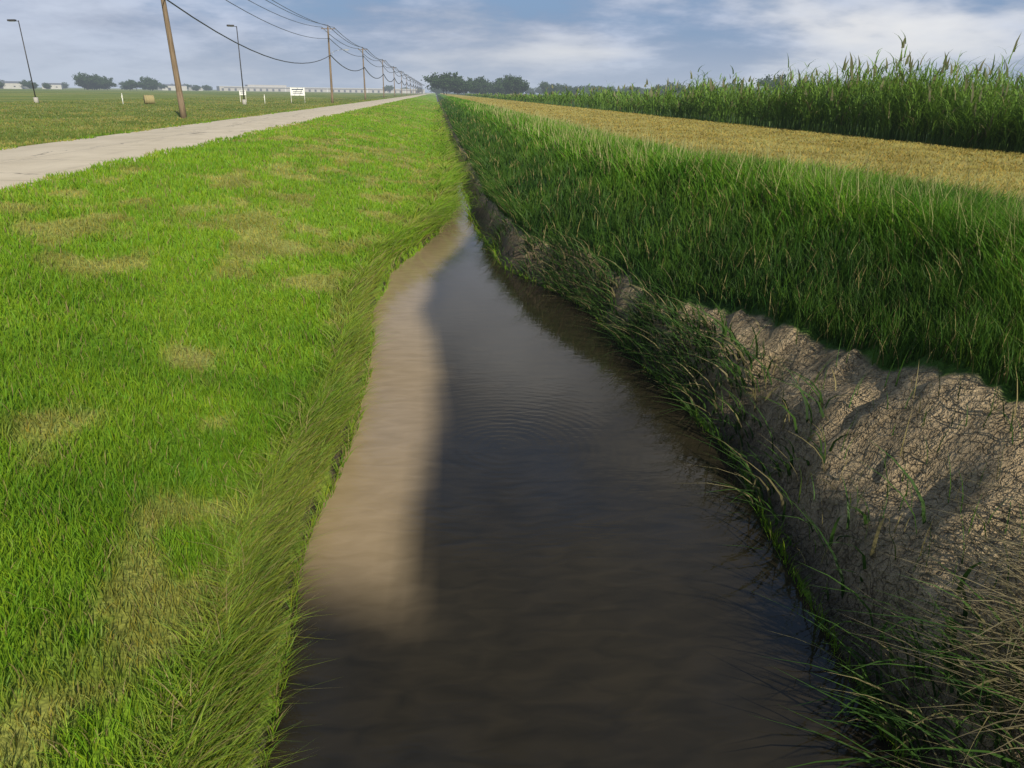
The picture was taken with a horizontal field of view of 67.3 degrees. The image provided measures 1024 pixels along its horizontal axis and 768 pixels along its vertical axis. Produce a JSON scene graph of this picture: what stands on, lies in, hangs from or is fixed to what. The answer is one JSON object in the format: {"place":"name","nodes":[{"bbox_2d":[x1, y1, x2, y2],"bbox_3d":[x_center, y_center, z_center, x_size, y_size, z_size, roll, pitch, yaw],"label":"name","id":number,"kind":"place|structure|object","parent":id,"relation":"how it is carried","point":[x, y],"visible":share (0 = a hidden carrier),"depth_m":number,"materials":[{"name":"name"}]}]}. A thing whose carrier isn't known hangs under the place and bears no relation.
{"place":"outdoors","nodes":[
{"label":"outdoors","id":0,"kind":"place"},
{"bbox_2d":[0,93,430,190],"bbox_3d":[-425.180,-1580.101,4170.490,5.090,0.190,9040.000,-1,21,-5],"label":"road","id":1,"kind":"structure","parent":0,"point":[25,164],"depth_m":24.69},
{"bbox_2d":[0,87,1023,767],"bbox_3d":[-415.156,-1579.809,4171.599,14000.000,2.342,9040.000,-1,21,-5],"label":"ground","id":2,"kind":"structure","parent":0,"point":[974,447],"depth_m":5.39,"materials":[{"name":"brown soil"}]},
{"bbox_2d":[0,81,28,88],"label":"shed","id":3,"kind":"structure","parent":2,"relation":"on","point":[11,84],"depth_m":711.41,"materials":[{"name":"white metal"}]},
{"bbox_2d":[7,19,38,102],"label":"area light","id":4,"kind":"object","parent":2,"relation":"on","point":[35,99],"visible":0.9,"depth_m":105.42,"materials":[{"name":"grey metal"}]},
{"bbox_2d":[19,80,30,86],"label":"tree","id":5,"kind":"object","parent":2,"relation":"on","point":[24,82],"visible":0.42,"depth_m":706.18,"materials":[{"name":"green plant"}]},
{"bbox_2d":[25,82,36,87],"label":"bush","id":6,"kind":"object","parent":2,"relation":"on","point":[29,84],"visible":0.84,"depth_m":683.40,"materials":[{"name":"green plant"}]},
{"bbox_2d":[42,83,51,88],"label":"tree","id":7,"kind":"object","parent":2,"relation":"on","point":[46,85],"visible":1,"depth_m":732.38,"materials":[{"name":"green plant"}]},
{"bbox_2d":[41,83,62,88],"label":"shed","id":8,"kind":"structure","parent":2,"relation":"on","point":[57,85],"depth_m":811.27,"materials":[{"name":"white metal"}]},
{"bbox_2d":[74,79,90,89],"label":"tree","id":9,"kind":"object","parent":2,"relation":"on","point":[80,84],"visible":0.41,"depth_m":682.93,"materials":[{"name":"green plant"}]},
{"bbox_2d":[72,72,101,89],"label":"tree","id":10,"kind":"object","parent":2,"relation":"on","point":[82,79],"visible":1,"depth_m":675.09,"materials":[{"name":"green plant"}]},
{"bbox_2d":[84,80,99,89],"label":"bush","id":11,"kind":"object","parent":2,"relation":"on","point":[96,86],"visible":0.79,"depth_m":683.47,"materials":[{"name":"green plant"}]},
{"bbox_2d":[98,78,117,89],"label":"tree","id":12,"kind":"object","parent":2,"relation":"on","point":[107,83],"visible":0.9,"depth_m":687.75,"materials":[{"name":"green plant"}]},
{"bbox_2d":[122,80,133,89],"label":"bush","id":13,"kind":"object","parent":2,"relation":"on","point":[126,86],"visible":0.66,"depth_m":722.04,"materials":[{"name":"green plant"}]},
{"bbox_2d":[126,79,146,90],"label":"tree","id":14,"kind":"object","parent":2,"relation":"on","point":[134,84],"visible":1,"depth_m":710.21,"materials":[{"name":"green plant"}]},
{"bbox_2d":[143,95,154,103],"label":"hay bale","id":15,"kind":"object","parent":2,"relation":"on","point":[149,99],"visible":0.89,"depth_m":106.83,"materials":[{"name":"plant"}]},
{"bbox_2d":[139,76,158,90],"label":"tree","id":16,"kind":"object","parent":2,"relation":"on","point":[146,80],"visible":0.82,"depth_m":732.89,"materials":[{"name":"green plant"}]},
{"bbox_2d":[142,78,159,90],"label":"tree","id":17,"kind":"object","parent":2,"relation":"on","point":[149,87],"visible":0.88,"depth_m":733.38,"materials":[{"name":"green plant"}]},
{"bbox_2d":[158,84,168,88],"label":"tree","id":18,"kind":"object","parent":2,"relation":"on","point":[161,86],"visible":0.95,"depth_m":914.13,"materials":[{"name":"green plant"}]},
{"bbox_2d":[157,84,186,90],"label":"shed","id":19,"kind":"structure","parent":2,"relation":"on","point":[173,88],"depth_m":943.26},
{"bbox_2d":[161,0,186,118],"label":"utility pole","id":20,"kind":"object","parent":2,"relation":"on","point":[181,103],"visible":0.91,"depth_m":55.57,"materials":[{"name":"brown wood"}]},
{"bbox_2d":[167,0,422,88],"bbox_3d":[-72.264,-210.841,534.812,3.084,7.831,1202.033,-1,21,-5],"label":"power lines","id":21,"kind":"object","parent":20,"relation":"attached to","point":[417,82],"visible":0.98,"depth_m":125.80,"materials":[{"name":"metal"}]},
{"bbox_2d":[188,86,202,90],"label":"shed","id":22,"kind":"structure","parent":2,"relation":"on","point":[190,89],"depth_m":998.45,"materials":[{"name":"white metal"}]},
{"bbox_2d":[191,85,200,90],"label":"tree","id":23,"kind":"object","parent":2,"relation":"on","point":[197,87],"visible":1,"depth_m":952.45,"materials":[{"name":"green plant"}]},
{"bbox_2d":[227,25,246,104],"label":"area light","id":24,"kind":"object","parent":2,"relation":"on","point":[244,101],"visible":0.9,"depth_m":112.68,"materials":[{"name":"grey metal"}]},
{"bbox_2d":[239,90,246,101],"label":"sign","id":25,"kind":"object","parent":2,"relation":"on","point":[240,92],"visible":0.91,"depth_m":133.30,"materials":[{"name":"white metal"}]},
{"bbox_2d":[290,87,304,102],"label":"sign","id":26,"kind":"object","parent":2,"relation":"on","point":[297,91],"visible":1,"depth_m":135.63,"materials":[{"name":"white metal"}]},
{"bbox_2d":[216,85,424,93],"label":"warehouse","id":27,"kind":"structure","parent":2,"relation":"on","point":[278,88],"depth_m":1210.00,"materials":[{"name":"white metal"}]},
{"bbox_2d":[321,25,348,102],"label":"utility pole","id":28,"kind":"object","parent":2,"relation":"on","point":[330,70],"visible":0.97,"depth_m":136.73,"materials":[{"name":"brown wood"}]},
{"bbox_2d":[358,48,366,99],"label":"utility pole","id":29,"kind":"object","parent":2,"relation":"on","point":[362,49],"visible":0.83,"depth_m":202.47,"materials":[{"name":"brown wood"}]},
{"bbox_2d":[379,59,384,97],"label":"utility pole","id":30,"kind":"object","parent":2,"relation":"on","point":[383,79],"visible":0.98,"depth_m":276.16,"materials":[{"name":"brown wood"}]},
{"bbox_2d":[382,85,393,91],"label":"tree","id":31,"kind":"object","parent":2,"relation":"on","point":[387,88],"visible":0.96,"depth_m":1208.73,"materials":[{"name":"green plant"}]},
{"bbox_2d":[429,88,441,94],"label":"bush","id":32,"kind":"object","parent":2,"relation":"on","point":[437,91],"visible":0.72,"depth_m":849.83,"materials":[{"name":"green plant"}]},
{"bbox_2d":[421,72,451,94],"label":"tree","id":33,"kind":"object","parent":2,"relation":"on","point":[427,79],"visible":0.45,"depth_m":496.34,"materials":[{"name":"green plant"}]},
{"bbox_2d":[428,71,458,93],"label":"tree","id":34,"kind":"object","parent":2,"relation":"on","point":[436,82],"visible":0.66,"depth_m":490.77,"materials":[{"name":"green plant"}]},
{"bbox_2d":[443,77,471,94],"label":"tree","id":35,"kind":"object","parent":2,"relation":"on","point":[456,88],"visible":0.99,"depth_m":489.22,"materials":[{"name":"green plant"}]},
{"bbox_2d":[449,76,469,92],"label":"tree","id":36,"kind":"object","parent":2,"relation":"on","point":[460,77],"visible":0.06,"depth_m":519.85,"materials":[{"name":"green plant"}]},
{"bbox_2d":[460,82,475,94],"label":"tree","id":37,"kind":"object","parent":2,"relation":"on","point":[470,88],"visible":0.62,"depth_m":494.10,"materials":[{"name":"green plant"}]},
{"bbox_2d":[465,76,486,92],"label":"tree","id":38,"kind":"object","parent":2,"relation":"on","point":[478,86],"visible":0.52,"depth_m":542.58,"materials":[{"name":"green plant"}]},
{"bbox_2d":[466,77,489,91],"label":"tree","id":39,"kind":"object","parent":2,"relation":"on","point":[486,86],"visible":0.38,"depth_m":548.25,"materials":[{"name":"green plant"}]},
{"bbox_2d":[471,87,487,93],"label":"bush","id":40,"kind":"object","parent":2,"relation":"on","point":[484,90],"visible":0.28,"depth_m":553.06,"materials":[{"name":"green plant"}]},
{"bbox_2d":[478,78,494,93],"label":"tree","id":41,"kind":"object","parent":2,"relation":"on","point":[489,84],"visible":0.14,"depth_m":567.13,"materials":[{"name":"green plant"}]},
{"bbox_2d":[489,87,499,93],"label":"bush","id":42,"kind":"object","parent":2,"relation":"on","point":[494,91],"visible":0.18,"depth_m":556.57,"materials":[{"name":"green plant"}]},
{"bbox_2d":[492,78,514,93],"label":"tree","id":43,"kind":"object","parent":2,"relation":"on","point":[501,89],"visible":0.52,"depth_m":540.68,"materials":[{"name":"green plant"}]},
{"bbox_2d":[492,74,516,94],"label":"tree","id":44,"kind":"object","parent":2,"relation":"on","point":[506,75],"visible":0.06,"depth_m":592.72,"materials":[{"name":"green plant"}]},
{"bbox_2d":[0,96,1023,767],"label":"grass","id":45,"kind":"structure","parent":2,"relation":"on","point":[252,580],"depth_m":7.25,"materials":[{"name":"green plant"}]},
{"bbox_2d":[501,75,529,93],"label":"tree","id":46,"kind":"object","parent":2,"relation":"on","point":[512,84],"visible":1,"depth_m":500.80,"materials":[{"name":"green plant"}]},
{"bbox_2d":[525,87,535,93],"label":"bush","id":47,"kind":"object","parent":2,"relation":"on","point":[530,90],"visible":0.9,"depth_m":1020.30,"materials":[{"name":"green plant"}]},
{"bbox_2d":[533,86,541,93],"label":"tree","id":48,"kind":"object","parent":2,"relation":"on","point":[538,89],"visible":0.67,"depth_m":1056.87,"materials":[{"name":"green plant"}]},
{"bbox_2d":[539,81,560,92],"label":"tree","id":49,"kind":"object","parent":2,"relation":"on","point":[544,86],"visible":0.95,"depth_m":685.79,"materials":[{"name":"green plant"}]},
{"bbox_2d":[554,83,571,93],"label":"tree","id":50,"kind":"object","parent":2,"relation":"on","point":[560,86],"visible":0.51,"depth_m":730.28,"materials":[{"name":"green plant"}]},
{"bbox_2d":[568,85,582,93],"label":"tree","id":51,"kind":"object","parent":2,"relation":"on","point":[573,89],"visible":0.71,"depth_m":671.58,"materials":[{"name":"green plant"}]},
{"bbox_2d":[586,86,597,94],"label":"tree","id":52,"kind":"object","parent":2,"relation":"on","point":[592,89],"visible":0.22,"depth_m":708.16,"materials":[{"name":"green plant"}]},
{"bbox_2d":[625,87,641,93],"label":"tree","id":53,"kind":"object","parent":2,"relation":"on","point":[635,89],"visible":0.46,"depth_m":658.21,"materials":[{"name":"green plant"}]},
{"bbox_2d":[648,84,667,94],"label":"tree","id":54,"kind":"object","parent":2,"relation":"on","point":[662,89],"visible":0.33,"depth_m":573.50,"materials":[{"name":"green plant"}]},
{"bbox_2d":[665,82,686,94],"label":"tree","id":55,"kind":"object","parent":2,"relation":"on","point":[672,84],"visible":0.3,"depth_m":626.41,"materials":[{"name":"green plant"}]},
{"bbox_2d":[728,83,744,92],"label":"tree","id":56,"kind":"object","parent":2,"relation":"on","point":[735,86],"visible":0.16,"depth_m":573.09,"materials":[{"name":"green plant"}]},
{"bbox_2d":[465,32,1023,152],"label":"reeds","id":57,"kind":"object","parent":2,"relation":"on","point":[991,115],"visible":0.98,"depth_m":27.71,"materials":[{"name":"green plant"}]},
{"bbox_2d":[466,101,1023,269],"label":"grass seed stalks","id":58,"kind":"object","parent":2,"relation":"on","point":[711,151],"depth_m":10.36,"materials":[{"name":"plant"}]},
{"bbox_2d":[753,73,789,93],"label":"tree","id":59,"kind":"object","parent":2,"relation":"on","point":[769,79],"visible":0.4,"depth_m":469.07,"materials":[{"name":"green plant"}]},
{"bbox_2d":[0,0,1023,95],"label":"sky","id":60,"kind":"structure","parent":0,"point":[573,43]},
{"bbox_2d":[260,96,909,767],"bbox_3d":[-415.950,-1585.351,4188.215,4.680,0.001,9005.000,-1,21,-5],"label":"water","id":61,"kind":"structure","parent":0,"point":[532,550],"depth_m":5.10,"materials":[{"name":"brown liquid"}]}
]}

